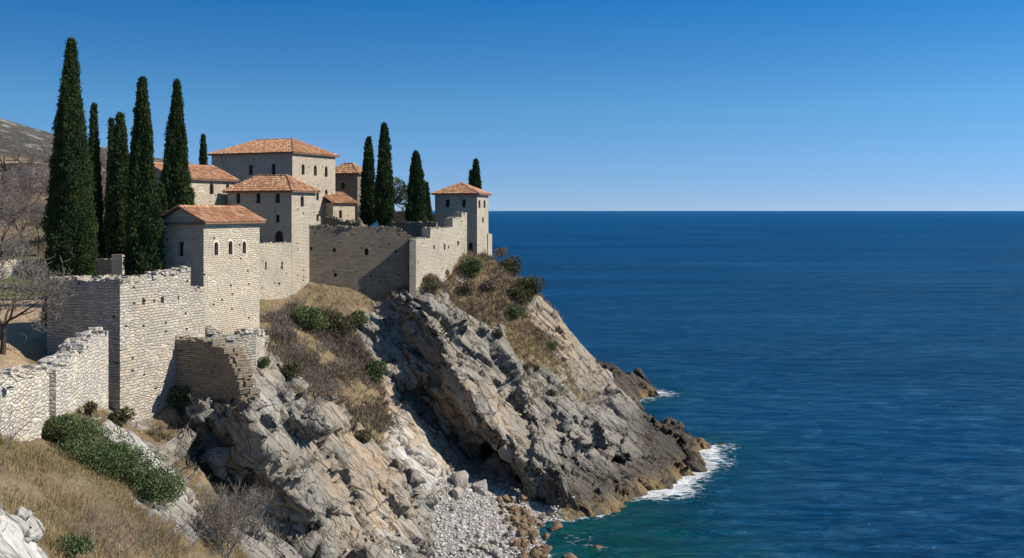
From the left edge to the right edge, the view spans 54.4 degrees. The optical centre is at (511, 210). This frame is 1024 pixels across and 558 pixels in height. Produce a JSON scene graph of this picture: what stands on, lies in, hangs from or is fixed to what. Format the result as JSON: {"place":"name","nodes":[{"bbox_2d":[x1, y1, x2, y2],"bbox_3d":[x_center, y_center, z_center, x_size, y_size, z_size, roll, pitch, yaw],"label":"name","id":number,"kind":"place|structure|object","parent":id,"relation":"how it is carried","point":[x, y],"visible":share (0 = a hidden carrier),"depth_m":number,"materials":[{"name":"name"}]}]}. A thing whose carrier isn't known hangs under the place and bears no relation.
{"place":"outdoors","nodes":[
{"label":"outdoors","id":0,"kind":"place"},
{"bbox_2d":[0,118,191,171],"bbox_3d":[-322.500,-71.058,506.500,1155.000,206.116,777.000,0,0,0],"label":"hills","id":1,"kind":"structure","parent":0,"point":[10,131],"depth_m":294.66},
{"bbox_2d":[0,153,17,192],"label":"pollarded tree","id":2,"kind":"object","parent":1,"relation":"on","point":[4,166],"visible":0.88,"depth_m":121.79,"materials":[{"name":"plant"}]},
{"bbox_2d":[0,162,48,176],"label":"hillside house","id":3,"kind":"structure","parent":1,"relation":"on","point":[15,167],"depth_m":131.55,"materials":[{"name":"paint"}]},
{"bbox_2d":[2,139,52,183],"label":"bare tree","id":4,"kind":"object","parent":1,"relation":"on","point":[21,150],"visible":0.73,"depth_m":126.51,"materials":[{"name":"grey plant"}]},
{"bbox_2d":[14,148,49,196],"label":"bare tree","id":5,"kind":"object","parent":1,"relation":"on","point":[37,158],"visible":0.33,"depth_m":124.02,"materials":[{"name":"grey plant"}]},
{"bbox_2d":[14,159,49,196],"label":"bare tree","id":6,"kind":"object","parent":1,"relation":"on","point":[33,169],"visible":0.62,"depth_m":120.95,"materials":[{"name":"grey plant"}]},
{"bbox_2d":[100,148,107,214],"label":"bare tree","id":7,"kind":"object","parent":1,"relation":"on","point":[103,157],"visible":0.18,"depth_m":116.82,"materials":[{"name":"grey plant"}]},
{"bbox_2d":[198,134,207,164],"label":"cypress tree","id":8,"kind":"object","parent":1,"relation":"on","point":[203,156],"visible":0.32,"depth_m":124.80,"materials":[{"name":"green plant"}]},
{"bbox_2d":[0,156,723,557],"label":"terrain","id":9,"kind":"structure","parent":0,"point":[458,382],"depth_m":85.41,"materials":[{"name":"stone"}]},
{"bbox_2d":[0,189,26,257],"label":"bare tree","id":10,"kind":"object","parent":9,"relation":"on","point":[3,214],"visible":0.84,"depth_m":96.88,"materials":[{"name":"grey plant"}]},
{"bbox_2d":[0,165,39,218],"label":"bare tree","id":11,"kind":"object","parent":9,"relation":"on","point":[6,179],"visible":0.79,"depth_m":109.40,"materials":[{"name":"grey plant"}]},
{"bbox_2d":[0,259,42,278],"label":"courtyard back wall","id":12,"kind":"structure","parent":9,"relation":"on","point":[10,264],"depth_m":93.61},
{"bbox_2d":[0,181,46,240],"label":"bare tree","id":13,"kind":"object","parent":9,"relation":"on","point":[23,202],"visible":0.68,"depth_m":98.99,"materials":[{"name":"grey plant"}]},
{"bbox_2d":[0,397,47,454],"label":"bare shrub","id":14,"kind":"object","parent":9,"relation":"on","point":[10,437],"visible":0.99,"depth_m":41.19,"materials":[{"name":"brown plant"}]},
{"bbox_2d":[1,165,49,213],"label":"bare tree","id":15,"kind":"object","parent":9,"relation":"on","point":[43,189],"visible":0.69,"depth_m":110.86,"materials":[{"name":"grey plant"}]},
{"bbox_2d":[0,364,51,442],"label":"rubble wall","id":16,"kind":"structure","parent":9,"relation":"on","point":[31,389],"depth_m":45.90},
{"bbox_2d":[3,195,48,256],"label":"bare tree","id":17,"kind":"object","parent":9,"relation":"on","point":[39,208],"visible":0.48,"depth_m":96.96,"materials":[{"name":"grey plant"}]},
{"bbox_2d":[0,216,76,354],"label":"bare tree","id":18,"kind":"object","parent":9,"relation":"on","point":[17,290],"visible":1,"depth_m":56.44,"materials":[{"name":"brown plant"}]},
{"bbox_2d":[42,413,76,438],"bbox_3d":[-22.094,10.437,48.048,1.915,1.257,1.881,0,0,0],"label":"bush","id":19,"kind":"object","parent":9,"relation":"on","point":[49,430],"visible":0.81,"depth_m":47.60,"materials":[{"name":"green plant"}]},
{"bbox_2d":[38,35,101,325],"bbox_3d":[-28.172,-0.947,63.920,3.983,20.714,4.167,0,0,0],"label":"cypress tree","id":20,"kind":"object","parent":9,"relation":"on","point":[70,219],"visible":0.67,"depth_m":63.24,"materials":[{"name":"green plant"}]},
{"bbox_2d":[37,327,107,417],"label":"stepped rubble wall","id":21,"kind":"structure","parent":9,"relation":"on","point":[78,365],"depth_m":51.52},
{"bbox_2d":[53,530,95,557],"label":"bush","id":22,"kind":"object","parent":9,"relation":"on","point":[73,542],"visible":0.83,"depth_m":32.67,"materials":[{"name":"green plant"}]},
{"bbox_2d":[43,410,106,451],"bbox_3d":[-21.282,10.800,48.137,3.327,2.116,2.928,0,0,0],"label":"bush","id":23,"kind":"object","parent":9,"relation":"on","point":[76,429],"visible":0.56,"depth_m":47.58,"materials":[{"name":"green plant"}]},
{"bbox_2d":[51,494,118,552],"bbox_3d":[-15.213,11.268,35.978,2.461,2.109,2.502,0,0,27],"label":"bare shrub","id":24,"kind":"object","parent":9,"relation":"on","point":[97,524],"visible":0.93,"depth_m":35.91,"materials":[{"name":"brown plant"}]},
{"bbox_2d":[47,423,132,480],"bbox_3d":[-19.645,11.580,47.203,3.728,2.665,3.761,0,0,0],"label":"bush","id":25,"kind":"object","parent":9,"relation":"on","point":[96,447],"visible":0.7,"depth_m":46.31,"materials":[{"name":"green plant"}]},
{"bbox_2d":[83,400,97,415],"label":"bush","id":26,"kind":"object","parent":9,"relation":"on","point":[91,406],"visible":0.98,"depth_m":50.87,"materials":[{"name":"green plant"}]},
{"bbox_2d":[87,101,106,257],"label":"cypress tree","id":27,"kind":"object","parent":9,"relation":"on","point":[93,144],"visible":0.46,"depth_m":83.78,"materials":[{"name":"green plant"}]},
{"bbox_2d":[96,257,111,275],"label":"courtyard shaded wall","id":28,"kind":"structure","parent":9,"relation":"on","point":[104,266],"depth_m":77.53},
{"bbox_2d":[103,117,114,227],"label":"cypress tree","id":29,"kind":"object","parent":9,"relation":"on","point":[111,125],"visible":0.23,"depth_m":89.76,"materials":[{"name":"green plant"}]},
{"bbox_2d":[102,111,129,257],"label":"cypress tree","id":30,"kind":"object","parent":9,"relation":"on","point":[116,208],"visible":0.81,"depth_m":83.30,"materials":[{"name":"green plant"}]},
{"bbox_2d":[46,266,190,422],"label":"bastion wall","id":31,"kind":"structure","parent":9,"relation":"on","point":[144,320],"depth_m":59.65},
{"bbox_2d":[112,254,124,274],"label":"gate pier","id":32,"kind":"structure","parent":9,"relation":"on","point":[117,264],"depth_m":75.01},
{"bbox_2d":[79,507,158,557],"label":"bare shrub","id":33,"kind":"object","parent":9,"relation":"on","point":[115,537],"visible":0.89,"depth_m":37.57,"materials":[{"name":"brown plant"}]},
{"bbox_2d":[106,406,136,426],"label":"bush","id":34,"kind":"object","parent":9,"relation":"on","point":[120,416],"visible":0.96,"depth_m":51.70,"materials":[{"name":"green plant"}]},
{"bbox_2d":[102,440,141,474],"bbox_3d":[-19.596,12.018,48.538,2.961,1.788,2.614,0,0,0],"label":"bush","id":35,"kind":"object","parent":9,"relation":"on","point":[134,445],"visible":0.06,"depth_m":48.31,"materials":[{"name":"green plant"}]},
{"bbox_2d":[79,441,166,488],"bbox_3d":[-18.477,12.110,47.017,4.057,2.276,3.252,0,0,-41],"label":"bush","id":36,"kind":"object","parent":9,"relation":"on","point":[132,454],"visible":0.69,"depth_m":46.71,"materials":[{"name":"green plant"}]},
{"bbox_2d":[0,399,251,557],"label":"dry grass","id":37,"kind":"structure","parent":9,"relation":"on","point":[22,460],"depth_m":40.73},
{"bbox_2d":[122,76,165,275],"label":"cypress tree","id":38,"kind":"object","parent":9,"relation":"on","point":[143,245],"visible":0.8,"depth_m":65.44,"materials":[{"name":"green plant"}]},
{"bbox_2d":[122,506,188,557],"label":"bare shrub","id":39,"kind":"object","parent":9,"relation":"on","point":[158,539],"visible":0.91,"depth_m":41.04,"materials":[{"name":"brown plant"}]},
{"bbox_2d":[126,465,187,506],"bbox_3d":[-16.864,13.116,46.924,3.142,2.067,2.938,0,0,0],"label":"bush","id":40,"kind":"object","parent":9,"relation":"on","point":[158,487],"visible":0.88,"depth_m":46.49,"materials":[{"name":"green plant"}]},
{"bbox_2d":[158,182,167,214],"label":"cypress tree","id":41,"kind":"object","parent":9,"relation":"on","point":[163,197],"visible":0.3,"depth_m":69.83,"materials":[{"name":"green plant"}]},
{"bbox_2d":[160,78,196,209],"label":"cypress tree","id":42,"kind":"object","parent":9,"relation":"on","point":[175,177],"visible":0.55,"depth_m":78.40,"materials":[{"name":"green plant"}]},
{"bbox_2d":[166,384,190,406],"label":"bush","id":43,"kind":"object","parent":9,"relation":"on","point":[176,395],"visible":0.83,"depth_m":61.59,"materials":[{"name":"green plant"}]},
{"bbox_2d":[160,504,212,554],"bbox_3d":[-14.511,14.236,44.175,2.502,2.109,2.461,0,0,-15],"label":"bare shrub","id":44,"kind":"object","parent":9,"relation":"on","point":[187,532],"visible":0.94,"depth_m":44.21,"materials":[{"name":"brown plant"}]},
{"bbox_2d":[154,162,238,204],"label":"wing","id":45,"kind":"structure","parent":9,"relation":"on","point":[209,183],"depth_m":97.25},
{"bbox_2d":[191,286,204,337],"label":"bastion end wall","id":46,"kind":"structure","parent":9,"relation":"on","point":[198,311],"depth_m":64.19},
{"bbox_2d":[160,205,266,333],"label":"gabled tower house","id":47,"kind":"structure","parent":9,"relation":"on","point":[216,248],"depth_m":67.72,"materials":[{"name":"beige stone"}]},
{"bbox_2d":[213,240,218,255],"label":"window","id":48,"kind":"structure","parent":47,"relation":"in","point":[214,246],"depth_m":67.30,"materials":[{"name":"beige stone"}]},
{"bbox_2d":[227,239,232,254],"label":"window","id":49,"kind":"structure","parent":47,"relation":"in","point":[228,245],"depth_m":68.63,"materials":[{"name":"beige stone"}]},
{"bbox_2d":[174,335,260,425],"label":"curved ruined wall","id":50,"kind":"structure","parent":9,"relation":"on","point":[216,369],"depth_m":61.20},
{"bbox_2d":[184,476,284,557],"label":"bare shrub","id":51,"kind":"object","parent":9,"relation":"on","point":[252,506],"visible":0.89,"depth_m":48.80,"materials":[{"name":"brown plant"}]},
{"bbox_2d":[205,324,269,370],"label":"ruined terrace wall","id":52,"kind":"structure","parent":9,"relation":"on","point":[253,341],"depth_m":66.72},
{"bbox_2d":[257,356,270,367],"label":"bush","id":53,"kind":"object","parent":9,"relation":"on","point":[263,362],"visible":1,"depth_m":67.50,"materials":[{"name":"green plant"}]},
{"bbox_2d":[222,174,320,294],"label":"hipped tower house","id":54,"kind":"structure","parent":9,"relation":"on","point":[283,205],"depth_m":96.31,"materials":[{"name":"beige stone"}]},
{"bbox_2d":[276,231,282,241],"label":"window","id":55,"kind":"structure","parent":54,"relation":"in","point":[279,237],"depth_m":95.87,"materials":[{"name":"brown wood"}]},
{"bbox_2d":[207,138,339,224],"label":"great hall","id":56,"kind":"structure","parent":9,"relation":"on","point":[312,165],"depth_m":115.22,"materials":[{"name":"beige stone"}]},
{"bbox_2d":[260,241,290,299],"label":"curtain wall","id":57,"kind":"structure","parent":9,"relation":"on","point":[275,270],"depth_m":92.71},
{"bbox_2d":[260,304,291,322],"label":"bare shrub","id":58,"kind":"object","parent":9,"relation":"on","point":[272,313],"visible":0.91,"depth_m":83.15,"materials":[{"name":"brown plant"}]},
{"bbox_2d":[266,320,300,341],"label":"bare shrub","id":59,"kind":"object","parent":9,"relation":"on","point":[284,332],"visible":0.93,"depth_m":81.35,"materials":[{"name":"brown plant"}]},
{"bbox_2d":[272,378,304,400],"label":"bare shrub","id":60,"kind":"object","parent":9,"relation":"on","point":[284,386],"visible":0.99,"depth_m":66.57,"materials":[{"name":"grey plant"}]},
{"bbox_2d":[280,360,303,382],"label":"bush","id":61,"kind":"object","parent":9,"relation":"on","point":[292,368],"visible":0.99,"depth_m":70.70,"materials":[{"name":"green plant"}]},
{"bbox_2d":[278,340,310,360],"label":"bare shrub","id":62,"kind":"object","parent":9,"relation":"on","point":[299,351],"visible":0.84,"depth_m":79.77,"materials":[{"name":"brown plant"}]},
{"bbox_2d":[287,292,310,305],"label":"bare shrub","id":63,"kind":"object","parent":9,"relation":"on","point":[297,302],"visible":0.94,"depth_m":93.14,"materials":[{"name":"brown plant"}]},
{"bbox_2d":[293,304,329,333],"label":"bush","id":64,"kind":"object","parent":9,"relation":"on","point":[312,317],"visible":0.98,"depth_m":89.16,"materials":[{"name":"green plant"}]},
{"bbox_2d":[305,364,328,386],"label":"bare shrub","id":65,"kind":"object","parent":9,"relation":"on","point":[311,374],"visible":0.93,"depth_m":80.01,"materials":[{"name":"brown plant"}]},
{"bbox_2d":[304,335,339,357],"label":"bare shrub","id":66,"kind":"object","parent":9,"relation":"on","point":[322,347],"visible":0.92,"depth_m":85.37,"materials":[{"name":"brown plant"}]},
{"bbox_2d":[315,377,349,400],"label":"bare shrub","id":67,"kind":"object","parent":9,"relation":"on","point":[335,387],"visible":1,"depth_m":73.60,"materials":[{"name":"brown plant"}]},
{"bbox_2d":[321,308,358,338],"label":"bush","id":68,"kind":"object","parent":9,"relation":"on","point":[339,321],"visible":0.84,"depth_m":91.76,"materials":[{"name":"green plant"}]},
{"bbox_2d":[323,191,358,220],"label":"lean to annex","id":69,"kind":"object","parent":9,"relation":"on","point":[341,205],"visible":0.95,"depth_m":118.29,"materials":[{"name":"beige stone"}]},
{"bbox_2d":[325,355,357,372],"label":"bare shrub","id":70,"kind":"object","parent":9,"relation":"on","point":[342,362],"visible":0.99,"depth_m":86.01,"materials":[{"name":"brown plant"}]},
{"bbox_2d":[324,216,361,226],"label":"broken inner wall","id":71,"kind":"structure","parent":9,"relation":"on","point":[331,220],"depth_m":102.81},
{"bbox_2d":[335,163,366,226],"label":"tower house","id":72,"kind":"structure","parent":9,"relation":"on","point":[347,179],"depth_m":125.47,"materials":[{"name":"beige stone"}]},
{"bbox_2d":[344,333,363,345],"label":"bare shrub","id":73,"kind":"object","parent":9,"relation":"on","point":[359,338],"visible":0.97,"depth_m":91.80,"materials":[{"name":"brown plant"}]},
{"bbox_2d":[351,308,369,327],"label":"bush","id":74,"kind":"object","parent":9,"relation":"on","point":[361,319],"visible":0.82,"depth_m":94.20,"materials":[{"name":"green plant"}]},
{"bbox_2d":[309,224,416,299],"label":"great wall","id":75,"kind":"structure","parent":9,"relation":"on","point":[373,261],"depth_m":98.25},
{"bbox_2d":[354,429,371,443],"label":"bush","id":76,"kind":"object","parent":9,"relation":"on","point":[362,438],"visible":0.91,"depth_m":73.51,"materials":[{"name":"green plant"}]},
{"bbox_2d":[359,136,376,226],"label":"cypress tree","id":77,"kind":"object","parent":9,"relation":"on","point":[367,204],"visible":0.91,"depth_m":105.42,"materials":[{"name":"green plant"}]},
{"bbox_2d":[362,359,387,380],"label":"bush","id":78,"kind":"object","parent":9,"relation":"on","point":[379,371],"visible":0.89,"depth_m":90.05,"materials":[{"name":"green plant"}]},
{"bbox_2d":[143,249,612,546],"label":"scrub cover","id":79,"kind":"object","parent":9,"relation":"on","point":[358,369],"visible":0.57,"depth_m":87.95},
{"bbox_2d":[373,122,395,226],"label":"cypress tree","id":80,"kind":"object","parent":9,"relation":"on","point":[384,207],"visible":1,"depth_m":103.36,"materials":[{"name":"green plant"}]},
{"bbox_2d":[393,177,407,210],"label":"pine tree","id":81,"kind":"object","parent":9,"relation":"on","point":[402,189],"visible":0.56,"depth_m":124.59,"materials":[{"name":"green plant"}]},
{"bbox_2d":[378,211,434,226],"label":"terrace wall","id":82,"kind":"structure","parent":9,"relation":"on","point":[399,216],"depth_m":123.67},
{"bbox_2d":[386,221,437,236],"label":"dark wall","id":83,"kind":"structure","parent":9,"relation":"on","point":[413,229],"depth_m":106.22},
{"bbox_2d":[409,238,415,296],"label":"corner buttress","id":84,"kind":"structure","parent":9,"relation":"on","point":[412,266],"depth_m":98.08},
{"bbox_2d":[404,150,428,221],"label":"cypress tree","id":85,"kind":"object","parent":9,"relation":"on","point":[415,209],"visible":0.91,"depth_m":107.44,"materials":[{"name":"green plant"}]},
{"bbox_2d":[424,181,433,221],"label":"cypress tree","id":86,"kind":"object","parent":9,"relation":"on","point":[429,207],"visible":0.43,"depth_m":111.69,"materials":[{"name":"green plant"}]},
{"bbox_2d":[426,282,437,290],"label":"bush","id":87,"kind":"object","parent":9,"relation":"on","point":[433,286],"visible":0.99,"depth_m":99.61,"materials":[{"name":"green plant"}]},
{"bbox_2d":[416,212,466,290],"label":"stepped curtain wall","id":88,"kind":"structure","parent":9,"relation":"on","point":[440,250],"depth_m":104.30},
{"bbox_2d":[450,470,468,487],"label":"boulder","id":89,"kind":"object","parent":9,"relation":"on","point":[459,478],"visible":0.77,"depth_m":83.62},
{"bbox_2d":[430,182,491,254],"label":"watchtower","id":90,"kind":"structure","parent":9,"relation":"on","point":[471,201],"depth_m":113.62,"materials":[{"name":"beige stone"}]},
{"bbox_2d":[487,233,491,255],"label":"wall stub","id":91,"kind":"object","parent":90,"relation":"attached to","point":[489,242],"depth_m":119.25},
{"bbox_2d":[458,281,475,294],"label":"dry bush","id":92,"kind":"object","parent":9,"relation":"on","point":[468,287],"visible":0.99,"depth_m":105.08,"materials":[{"name":"brown plant"}]},
{"bbox_2d":[459,256,482,276],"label":"bush","id":93,"kind":"object","parent":9,"relation":"on","point":[475,266],"visible":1,"depth_m":106.68,"materials":[{"name":"green plant"}]},
{"bbox_2d":[375,450,574,557],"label":"pebbles","id":94,"kind":"object","parent":9,"relation":"on","point":[499,533],"visible":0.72,"depth_m":79.05,"materials":[{"name":"stone"}]},
{"bbox_2d":[451,486,461,499],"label":"boulder","id":95,"kind":"object","parent":94,"relation":"on","point":[456,493],"visible":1,"depth_m":81.76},
{"bbox_2d":[471,479,486,495],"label":"boulder","id":96,"kind":"object","parent":94,"relation":"on","point":[479,487],"visible":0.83,"depth_m":84.92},
{"bbox_2d":[491,548,501,557],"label":"boulder","id":97,"kind":"object","parent":94,"relation":"on","point":[496,552],"visible":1,"depth_m":73.40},
{"bbox_2d":[471,158,481,188],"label":"cypress tree","id":98,"kind":"object","parent":9,"relation":"on","point":[476,178],"visible":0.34,"depth_m":123.71,"materials":[{"name":"green plant"}]},
{"bbox_2d":[481,278,496,289],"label":"dry bush","id":99,"kind":"object","parent":9,"relation":"on","point":[489,284],"visible":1,"depth_m":106.55,"materials":[{"name":"brown plant"}]},
{"bbox_2d":[382,249,601,546],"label":"dry grass","id":100,"kind":"structure","parent":9,"relation":"on","point":[530,351],"depth_m":104.06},
{"bbox_2d":[492,328,503,338],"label":"dry bush","id":101,"kind":"object","parent":9,"relation":"on","point":[497,333],"visible":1,"depth_m":97.40,"materials":[{"name":"brown plant"}]},
{"bbox_2d":[493,247,508,256],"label":"dry bush","id":102,"kind":"object","parent":9,"relation":"on","point":[498,254],"visible":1,"depth_m":155.63,"materials":[{"name":"brown plant"}]},
{"bbox_2d":[500,253,522,275],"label":"bush","id":103,"kind":"object","parent":9,"relation":"on","point":[513,265],"visible":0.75,"depth_m":113.38,"materials":[{"name":"green plant"}]},
{"bbox_2d":[504,304,525,319],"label":"bush","id":104,"kind":"object","parent":9,"relation":"on","point":[514,313],"visible":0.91,"depth_m":106.17,"materials":[{"name":"green plant"}]},
{"bbox_2d":[513,539,520,546],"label":"boulder","id":105,"kind":"object","parent":9,"relation":"on","point":[516,542],"visible":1,"depth_m":75.29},
{"bbox_2d":[509,283,536,305],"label":"bush","id":106,"kind":"object","parent":9,"relation":"on","point":[517,292],"visible":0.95,"depth_m":109.10,"materials":[{"name":"green plant"}]},
{"bbox_2d":[516,275,545,295],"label":"bush","id":107,"kind":"object","parent":9,"relation":"on","point":[531,284],"visible":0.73,"depth_m":111.11,"materials":[{"name":"green plant"}]},
{"bbox_2d":[529,548,536,557],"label":"boulder","id":108,"kind":"object","parent":9,"relation":"on","point":[533,551],"visible":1,"depth_m":74.13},
{"bbox_2d":[546,388,558,396],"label":"bush","id":109,"kind":"object","parent":9,"relation":"on","point":[551,392],"visible":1,"depth_m":97.28,"materials":[{"name":"green plant"}]},
{"bbox_2d":[0,0,1023,210],"label":"sky","id":110,"kind":"structure","parent":0,"point":[561,105],"materials":[{"name":"blue"}]},
{"bbox_2d":[371,211,1023,557],"bbox_3d":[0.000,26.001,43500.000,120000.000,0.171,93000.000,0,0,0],"label":"sea","id":111,"kind":"structure","parent":0,"point":[844,384],"depth_m":169.34,"materials":[{"name":"liquid"}]},
{"bbox_2d":[551,520,562,531],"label":"boulder","id":112,"kind":"object","parent":111,"relation":"in","point":[557,525],"visible":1,"depth_m":80.96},
{"bbox_2d":[563,552,576,557],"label":"boulder","id":113,"kind":"object","parent":111,"relation":"in","point":[569,555],"visible":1,"depth_m":74.41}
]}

